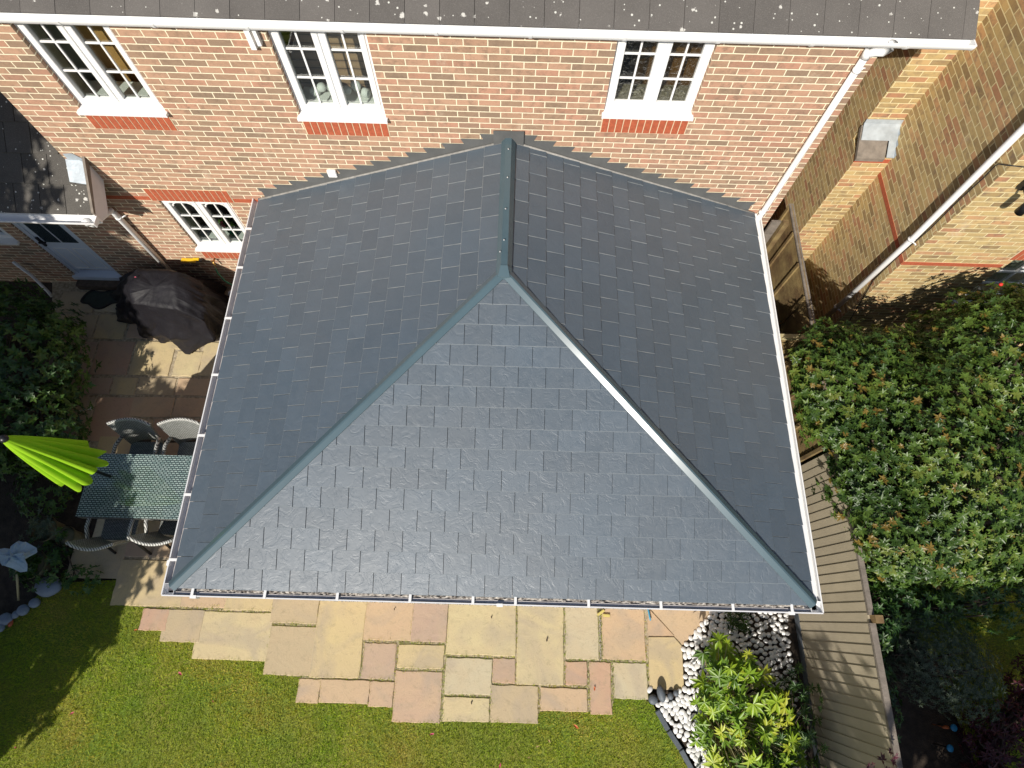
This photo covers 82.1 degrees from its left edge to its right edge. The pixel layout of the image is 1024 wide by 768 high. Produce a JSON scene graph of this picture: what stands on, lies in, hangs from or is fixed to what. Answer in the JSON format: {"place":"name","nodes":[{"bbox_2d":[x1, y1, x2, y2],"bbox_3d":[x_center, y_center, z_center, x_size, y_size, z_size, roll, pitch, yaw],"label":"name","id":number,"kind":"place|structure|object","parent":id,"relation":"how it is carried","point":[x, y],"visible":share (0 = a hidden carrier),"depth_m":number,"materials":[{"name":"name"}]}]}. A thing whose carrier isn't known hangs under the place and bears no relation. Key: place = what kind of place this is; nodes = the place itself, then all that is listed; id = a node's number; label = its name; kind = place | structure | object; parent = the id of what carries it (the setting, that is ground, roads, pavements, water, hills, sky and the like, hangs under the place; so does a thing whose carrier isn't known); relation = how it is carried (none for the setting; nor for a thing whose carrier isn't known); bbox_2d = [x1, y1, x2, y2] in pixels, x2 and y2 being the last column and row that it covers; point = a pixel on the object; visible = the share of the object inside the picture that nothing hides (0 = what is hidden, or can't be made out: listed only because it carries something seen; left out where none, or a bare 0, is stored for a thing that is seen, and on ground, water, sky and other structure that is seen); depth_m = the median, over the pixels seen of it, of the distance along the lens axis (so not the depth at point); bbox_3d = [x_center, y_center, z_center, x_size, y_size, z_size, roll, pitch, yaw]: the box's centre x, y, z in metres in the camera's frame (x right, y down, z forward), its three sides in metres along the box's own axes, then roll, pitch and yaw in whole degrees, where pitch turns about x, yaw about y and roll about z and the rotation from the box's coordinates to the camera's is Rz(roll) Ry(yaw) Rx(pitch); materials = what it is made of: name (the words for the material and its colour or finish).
{"place":"outdoors","nodes":[
{"label":"outdoors","id":0,"kind":"place"},
{"bbox_2d":[0,580,694,767],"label":"lawn","id":1,"kind":"structure","parent":0,"point":[270,695],"depth_m":7.26,"materials":[{"name":"green plant"}]},
{"bbox_2d":[0,624,4,631],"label":"edging stone","id":2,"kind":"object","parent":1,"relation":"on","point":[2,627],"visible":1,"depth_m":7.55,"materials":[{"name":"grey stone"}]},
{"bbox_2d":[0,613,12,624],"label":"edging stone","id":3,"kind":"object","parent":1,"relation":"on","point":[6,618],"visible":1,"depth_m":7.58,"materials":[{"name":"grey stone"}]},
{"bbox_2d":[11,611,18,618],"bbox_3d":[-6.446,2.993,7.630,0.080,0.082,0.099,2,68,0],"label":"edging stone","id":4,"kind":"object","parent":1,"relation":"on","point":[14,615],"visible":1,"depth_m":7.60,"materials":[{"name":"grey stone"}]},
{"bbox_2d":[16,604,29,615],"bbox_3d":[-6.365,2.942,7.651,0.150,0.102,0.142,2,68,0],"label":"edging stone","id":5,"kind":"object","parent":1,"relation":"on","point":[23,610],"visible":1,"depth_m":7.62,"materials":[{"name":"grey stone"}]},
{"bbox_2d":[28,598,40,607],"bbox_3d":[-6.245,2.863,7.684,0.141,0.101,0.124,2,68,0],"label":"edging stone","id":6,"kind":"object","parent":1,"relation":"on","point":[34,602],"visible":1,"depth_m":7.65,"materials":[{"name":"grey stone"}]},
{"bbox_2d":[34,576,61,596],"bbox_3d":[-6.123,2.674,7.760,0.334,0.182,0.270,2,68,0],"label":"edging stone","id":7,"kind":"object","parent":1,"relation":"on","point":[53,589],"visible":0.79,"depth_m":7.69,"materials":[{"name":"grey stone"}]},
{"bbox_2d":[655,709,669,730],"bbox_3d":[1.866,4.170,7.293,0.060,0.060,0.242,-27,71,-11],"label":"slate edging","id":8,"kind":"object","parent":1,"relation":"on","point":[665,725],"visible":1,"depth_m":7.27,"materials":[{"name":"stone"}]},
{"bbox_2d":[666,729,681,749],"bbox_3d":[1.993,4.368,7.216,0.060,0.060,0.230,-31,72,-12],"label":"slate edging","id":9,"kind":"object","parent":1,"relation":"on","point":[673,738],"visible":1,"depth_m":7.19,"materials":[{"name":"stone"}]},
{"bbox_2d":[679,748,693,767],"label":"slate edging","id":10,"kind":"object","parent":1,"relation":"on","point":[683,754],"visible":1,"depth_m":7.12,"materials":[{"name":"stone"}]},
{"bbox_2d":[48,281,710,723],"bbox_3d":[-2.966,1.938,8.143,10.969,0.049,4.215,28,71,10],"label":"patio","id":11,"kind":"structure","parent":0,"point":[330,643],"depth_m":7.63,"materials":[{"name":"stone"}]},
{"bbox_2d":[0,434,110,491],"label":"parasol","id":12,"kind":"object","parent":11,"relation":"on","point":[73,464],"visible":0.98,"depth_m":6.62,"materials":[{"name":"green fabric"}]},
{"bbox_2d":[54,526,84,545],"bbox_3d":[-5.911,2.025,7.811,0.259,0.446,0.256,2,68,0],"label":"plant pot","id":13,"kind":"object","parent":11,"relation":"on","point":[64,536],"visible":0.96,"depth_m":7.79,"materials":[{"name":"ceramic"}]},
{"bbox_2d":[80,290,117,308],"bbox_3d":[-6.556,-1.345,9.361,0.615,0.022,0.345,-1,68,-1],"label":"doormat","id":14,"kind":"object","parent":11,"relation":"on","point":[94,299],"visible":0.85,"depth_m":9.36,"materials":[{"name":"black plastic"}]},
{"bbox_2d":[65,518,151,554],"bbox_3d":[-5.115,1.875,7.624,0.598,0.932,0.665,2,68,0],"label":"wicker chair","id":15,"kind":"object","parent":11,"relation":"on","point":[117,529],"visible":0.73,"depth_m":7.59,"materials":[{"name":"grey wicker"}]},
{"bbox_2d":[75,453,192,520],"bbox_3d":[-4.734,1.445,7.897,1.530,0.740,0.830,2,68,0],"label":"wicker table","id":16,"kind":"object","parent":11,"relation":"on","point":[141,487],"visible":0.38,"depth_m":7.54,"materials":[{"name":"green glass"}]},
{"bbox_2d":[107,417,175,454],"bbox_3d":[-5.019,0.911,8.007,0.598,0.932,0.665,2,68,0],"label":"wicker chair","id":17,"kind":"object","parent":11,"relation":"on","point":[138,434],"visible":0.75,"depth_m":7.91,"materials":[{"name":"grey wicker"}]},
{"bbox_2d":[127,520,177,548],"bbox_3d":[-4.384,1.821,7.654,0.598,0.932,0.665,3,68,1],"label":"wicker chair","id":18,"kind":"object","parent":11,"relation":"on","point":[155,538],"visible":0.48,"depth_m":7.45,"materials":[{"name":"grey wicker"}]},
{"bbox_2d":[109,269,229,354],"bbox_3d":[-5.365,-1.284,8.743,2.130,1.116,1.326,2,68,0],"label":"covered barbecue","id":19,"kind":"object","parent":11,"relation":"on","point":[185,313],"visible":0.95,"depth_m":8.49,"materials":[{"name":"black fabric"}]},
{"bbox_2d":[157,417,200,455],"bbox_3d":[-4.359,0.911,8.015,0.598,0.932,0.665,0,68,-1],"label":"wicker chair","id":20,"kind":"object","parent":11,"relation":"on","point":[182,432],"visible":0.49,"depth_m":7.89,"materials":[{"name":"grey wicker"}]},
{"bbox_2d":[320,600,644,659],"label":"joint gravel","id":21,"kind":"structure","parent":11,"relation":"on","point":[508,605],"depth_m":7.75,"materials":[{"name":"grey gravel"}]},
{"bbox_2d":[0,0,979,285],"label":"brick house","id":22,"kind":"structure","parent":0,"point":[182,126],"depth_m":5.89,"materials":[{"name":"brown brick"}]},
{"bbox_2d":[13,23,168,117],"bbox_3d":[-4.093,-3.110,5.693,0.941,1.151,0.167,2,68,0],"label":"window","id":23,"kind":"structure","parent":22,"relation":"in","point":[115,104],"depth_m":5.87,"materials":[{"name":"white plastic"}]},
{"bbox_2d":[181,258,201,265],"bbox_3d":[-4.773,-1.826,8.763,0.320,0.080,0.100,2,68,0],"label":"hose hanger","id":24,"kind":"object","parent":22,"relation":"attached to","point":[193,260],"visible":1,"depth_m":8.75,"materials":[{"name":"yellow plastic"}]},
{"bbox_2d":[161,201,244,252],"bbox_3d":[-4.101,-2.166,8.045,0.941,1.061,0.147,2,68,0],"label":"window","id":25,"kind":"structure","parent":22,"relation":"in","point":[224,244],"depth_m":8.10,"materials":[{"name":"white plastic"}]},
{"bbox_2d":[211,258,232,284],"bbox_3d":[-4.367,-1.641,8.917,0.122,0.534,0.344,-38,74,-14],"label":"garden tap","id":26,"kind":"object","parent":22,"relation":"attached to","point":[213,260],"visible":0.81,"depth_m":8.89,"materials":[{"name":"gold metal"}]},
{"bbox_2d":[218,217,236,235],"bbox_3d":[-4.055,-2.250,8.401,0.241,0.320,0.197,2,68,0],"label":"sill plant","id":27,"kind":"object","parent":22,"relation":"on","point":[224,225],"visible":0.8,"depth_m":8.32,"materials":[{"name":"green plant"}]},
{"bbox_2d":[268,31,387,123],"bbox_3d":[-1.776,-3.045,5.694,0.946,1.151,0.167,2,68,0],"label":"window","id":28,"kind":"structure","parent":22,"relation":"in","point":[340,110],"depth_m":5.89,"materials":[{"name":"white plastic"}]},
{"bbox_2d":[309,80,370,97],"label":"soft toys","id":29,"kind":"object","parent":22,"relation":"on","point":[323,87],"visible":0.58,"depth_m":6.15,"materials":[{"name":"white fabric"}]},
{"bbox_2d":[601,41,714,120],"bbox_3d":[1.401,-2.985,5.627,0.941,1.001,0.167,2,68,0],"label":"window","id":30,"kind":"structure","parent":22,"relation":"in","point":[649,107],"depth_m":5.84,"materials":[{"name":"white plastic"}]},
{"bbox_2d":[616,86,685,95],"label":"bathroom pebbles","id":31,"kind":"object","parent":30,"relation":"in","point":[661,90],"visible":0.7,"depth_m":6.05,"materials":[{"name":"white stone"}]},
{"bbox_2d":[0,222,1023,767],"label":"ground","id":32,"kind":"structure","parent":0,"point":[918,732],"depth_m":7.79,"materials":[{"name":"soil"}]},
{"bbox_2d":[15,570,19,600],"bbox_3d":[-6.414,2.593,7.621,0.028,0.352,0.416,15,69,5],"label":"bamboo cane","id":33,"kind":"object","parent":32,"relation":"on","point":[17,588],"visible":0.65,"depth_m":7.63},
{"bbox_2d":[9,537,51,578],"bbox_3d":[-6.294,2.292,7.707,0.392,0.435,0.532,2,68,0],"label":"plant pot","id":34,"kind":"object","parent":32,"relation":"on","point":[32,561],"visible":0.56,"depth_m":7.65,"materials":[{"name":"ceramic"}]},
{"bbox_2d":[0,541,36,571],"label":"draped cloth","id":35,"kind":"object","parent":34,"relation":"in","point":[16,554],"visible":0.96,"depth_m":7.37,"materials":[{"name":"blue fabric"}]},
{"bbox_2d":[0,277,102,481],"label":"hydrangea bush","id":36,"kind":"object","parent":32,"relation":"on","point":[19,407],"visible":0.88,"depth_m":7.95,"materials":[{"name":"green plant"}]},
{"bbox_2d":[6,470,106,595],"bbox_3d":[-6.271,2.001,7.840,1.100,0.544,2.067,-26,71,-10],"label":"bedding plant","id":37,"kind":"object","parent":32,"relation":"on","point":[54,560],"visible":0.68,"depth_m":7.82,"materials":[{"name":"green plant"}]},
{"bbox_2d":[0,92,171,296],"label":"side extension","id":38,"kind":"object","parent":32,"relation":"on","point":[62,219],"visible":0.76,"depth_m":7.54,"materials":[{"name":"tile"}]},
{"bbox_2d":[0,228,19,244],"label":"window","id":39,"kind":"structure","parent":38,"relation":"in","point":[5,239],"depth_m":8.45,"materials":[{"name":"white plastic"}]},
{"bbox_2d":[12,223,121,280],"bbox_3d":[-6.546,-2.097,8.451,0.820,2.040,0.140,2,68,0],"label":"door","id":40,"kind":"structure","parent":38,"relation":"in","point":[59,241],"depth_m":8.76,"materials":[{"name":"white plastic"}]},
{"bbox_2d":[161,131,823,614],"bbox_3d":[-0.141,0.128,7.042,6.468,3.500,4.768,2,68,0],"label":"conservatory","id":41,"kind":"object","parent":32,"relation":"on","point":[509,367],"visible":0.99,"depth_m":5.88,"materials":[{"name":"tile"}]},
{"bbox_2d":[646,612,799,766],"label":"flower bed","id":42,"kind":"object","parent":32,"relation":"on","point":[770,629],"visible":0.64,"depth_m":7.60,"materials":[{"name":"green plant"}]},
{"bbox_2d":[647,686,652,692],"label":"white cobble","id":43,"kind":"object","parent":42,"relation":"on","point":[649,689],"visible":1,"depth_m":7.40,"materials":[{"name":"stone"}]},
{"bbox_2d":[648,694,657,704],"bbox_3d":[1.761,3.942,7.340,0.114,0.081,0.117,2,68,0],"label":"dark cobble","id":44,"kind":"object","parent":42,"relation":"on","point":[652,699],"visible":1,"depth_m":7.31,"materials":[{"name":"stone"}]},
{"bbox_2d":[657,685,665,702],"bbox_3d":[1.864,3.868,7.338,0.101,0.101,0.202,-9,69,-4],"label":"dark cobble","id":45,"kind":"object","parent":42,"relation":"on","point":[661,694],"visible":1,"depth_m":7.30,"materials":[{"name":"stone"}]},
{"bbox_2d":[663,709,667,717],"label":"white cobble","id":46,"kind":"object","parent":42,"relation":"on","point":[665,713],"visible":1,"depth_m":7.29,"materials":[{"name":"stone"}]},
{"bbox_2d":[668,692,672,699],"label":"dark cobble","id":47,"kind":"object","parent":42,"relation":"on","point":[670,695],"visible":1,"depth_m":7.34,"materials":[{"name":"stone"}]},
{"bbox_2d":[668,701,673,707],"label":"white cobble","id":48,"kind":"object","parent":42,"relation":"on","point":[670,704],"visible":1,"depth_m":7.33,"materials":[{"name":"stone"}]},
{"bbox_2d":[673,690,678,696],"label":"dark cobble","id":49,"kind":"object","parent":42,"relation":"on","point":[676,693],"visible":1,"depth_m":7.35,"materials":[{"name":"stone"}]},
{"bbox_2d":[673,704,679,711],"bbox_3d":[2.052,4.043,7.333,0.072,0.033,0.106,39,68,19],"label":"white cobble","id":50,"kind":"object","parent":42,"relation":"on","point":[676,708],"visible":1,"depth_m":7.32,"materials":[{"name":"stone"}]},
{"bbox_2d":[682,686,686,692],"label":"white cobble","id":51,"kind":"object","parent":42,"relation":"on","point":[684,689],"visible":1,"depth_m":7.40,"materials":[{"name":"stone"}]},
{"bbox_2d":[683,724,690,730],"bbox_3d":[2.163,4.236,7.255,0.100,0.031,0.068,29,68,19],"label":"white cobble","id":52,"kind":"object","parent":42,"relation":"on","point":[686,727],"visible":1,"depth_m":7.24,"materials":[{"name":"stone"}]},
{"bbox_2d":[684,731,689,737],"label":"white cobble","id":53,"kind":"object","parent":42,"relation":"on","point":[686,734],"visible":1,"depth_m":7.22,"materials":[{"name":"stone"}]},
{"bbox_2d":[684,694,689,700],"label":"white cobble","id":54,"kind":"object","parent":42,"relation":"on","point":[686,697],"visible":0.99,"depth_m":7.37,"materials":[{"name":"stone"}]},
{"bbox_2d":[686,647,691,654],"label":"white cobble","id":55,"kind":"object","parent":42,"relation":"on","point":[688,651],"visible":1,"depth_m":7.57,"materials":[{"name":"stone"}]},
{"bbox_2d":[687,670,693,675],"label":"white cobble","id":56,"kind":"object","parent":42,"relation":"on","point":[690,672],"visible":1,"depth_m":7.47,"materials":[{"name":"stone"}]},
{"bbox_2d":[692,756,699,761],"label":"white cobble","id":57,"kind":"object","parent":42,"relation":"on","point":[695,758],"visible":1,"depth_m":7.12,"materials":[{"name":"stone"}]},
{"bbox_2d":[695,751,700,757],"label":"white cobble","id":58,"kind":"object","parent":42,"relation":"on","point":[698,754],"visible":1,"depth_m":7.15,"materials":[{"name":"stone"}]},
{"bbox_2d":[703,619,708,624],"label":"white cobble","id":59,"kind":"object","parent":42,"relation":"on","point":[705,621],"visible":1,"depth_m":7.70,"materials":[{"name":"stone"}]},
{"bbox_2d":[688,631,813,767],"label":"fatsia plant","id":60,"kind":"object","parent":42,"relation":"on","point":[731,736],"visible":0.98,"depth_m":6.83,"materials":[{"name":"green plant"}]},
{"bbox_2d":[711,612,807,767],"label":"cobble layer","id":61,"kind":"object","parent":42,"relation":"on","point":[773,654],"visible":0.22,"depth_m":7.59,"materials":[{"name":"white stone"}]},
{"bbox_2d":[724,611,750,635],"bbox_3d":[2.921,3.008,7.571,0.384,0.205,0.487,2,68,0],"label":"fern clump","id":62,"kind":"object","parent":61,"relation":"on","point":[743,627],"visible":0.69,"depth_m":7.55,"materials":[{"name":"green plant"}]},
{"bbox_2d":[764,662,829,767],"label":"euphorbia plant","id":63,"kind":"object","parent":42,"relation":"on","point":[793,688],"visible":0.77,"depth_m":6.83,"materials":[{"name":"green plant"}]},
{"bbox_2d":[764,219,788,253],"bbox_3d":[3.426,-1.688,8.493,0.200,2.120,0.080,2,68,0],"label":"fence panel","id":64,"kind":"object","parent":32,"relation":"on","point":[774,231],"depth_m":7.70,"materials":[{"name":"brown wood"}]},
{"bbox_2d":[767,204,836,462],"bbox_3d":[3.856,-0.606,8.316,0.090,1.660,3.500,2,68,0],"label":"brown panel fence","id":65,"kind":"object","parent":32,"relation":"on","point":[792,297],"visible":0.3,"depth_m":8.09,"materials":[{"name":"brown wood"}]},
{"bbox_2d":[780,334,806,359],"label":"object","id":66,"kind":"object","parent":65,"relation":"attached to","point":[788,341],"depth_m":7.60,"materials":[{"name":"beige wood"}]},
{"bbox_2d":[794,450,902,767],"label":"beige board fence","id":67,"kind":"object","parent":32,"relation":"on","point":[841,659],"visible":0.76,"depth_m":6.67,"materials":[{"name":"wood"}]},
{"bbox_2d":[866,748,898,767],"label":"red acer sprig","id":68,"kind":"object","parent":67,"relation":"attached to","point":[882,757],"visible":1,"depth_m":5.61,"materials":[{"name":"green plant"}]},
{"bbox_2d":[785,280,1023,594],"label":"evergreen shrub","id":69,"kind":"object","parent":32,"relation":"on","point":[915,551],"visible":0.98,"depth_m":6.41,"materials":[{"name":"green plant"}]},
{"bbox_2d":[933,743,953,751],"bbox_3d":[5.193,4.369,7.094,0.084,0.295,0.084,2,68,0],"label":"solar light","id":70,"kind":"object","parent":32,"relation":"on","point":[949,747],"visible":1,"depth_m":6.96,"materials":[{"name":"blue plastic"}]},
{"bbox_2d":[879,600,1007,726],"bbox_3d":[5.032,3.353,7.017,1.519,1.359,1.163,34,72,12],"label":"grey leaved shrub","id":71,"kind":"object","parent":32,"relation":"on","point":[906,656],"visible":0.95,"depth_m":6.77,"materials":[{"name":"green plant"}]},
{"bbox_2d":[869,562,1023,742],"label":"laurel bush","id":72,"kind":"object","parent":32,"relation":"on","point":[948,597],"visible":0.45,"depth_m":6.94,"materials":[{"name":"green plant"}]},
{"bbox_2d":[937,723,957,731],"bbox_3d":[5.300,4.173,7.173,0.084,0.295,0.084,2,68,0],"label":"solar light","id":73,"kind":"object","parent":32,"relation":"on","point":[953,727],"visible":0.94,"depth_m":7.04,"materials":[{"name":"blue plastic"}]},
{"bbox_2d":[768,0,1023,345],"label":"neighbour house","id":74,"kind":"structure","parent":0,"point":[904,195],"depth_m":7.15,"materials":[{"name":"yellow brick"}]},
{"bbox_2d":[951,265,1023,304],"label":"window","id":75,"kind":"structure","parent":74,"relation":"in","point":[1019,270],"depth_m":7.73,"materials":[{"name":"white plastic"}]},
{"bbox_2d":[894,581,1023,767],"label":"neighbour lawn","id":76,"kind":"structure","parent":0,"point":[997,646],"depth_m":7.66,"materials":[{"name":"green plant"}]},
{"bbox_2d":[955,652,1023,767],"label":"red leaved shrub","id":77,"kind":"object","parent":76,"relation":"on","point":[1000,732],"visible":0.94,"depth_m":6.91,"materials":[{"name":"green plant"}]}
]}

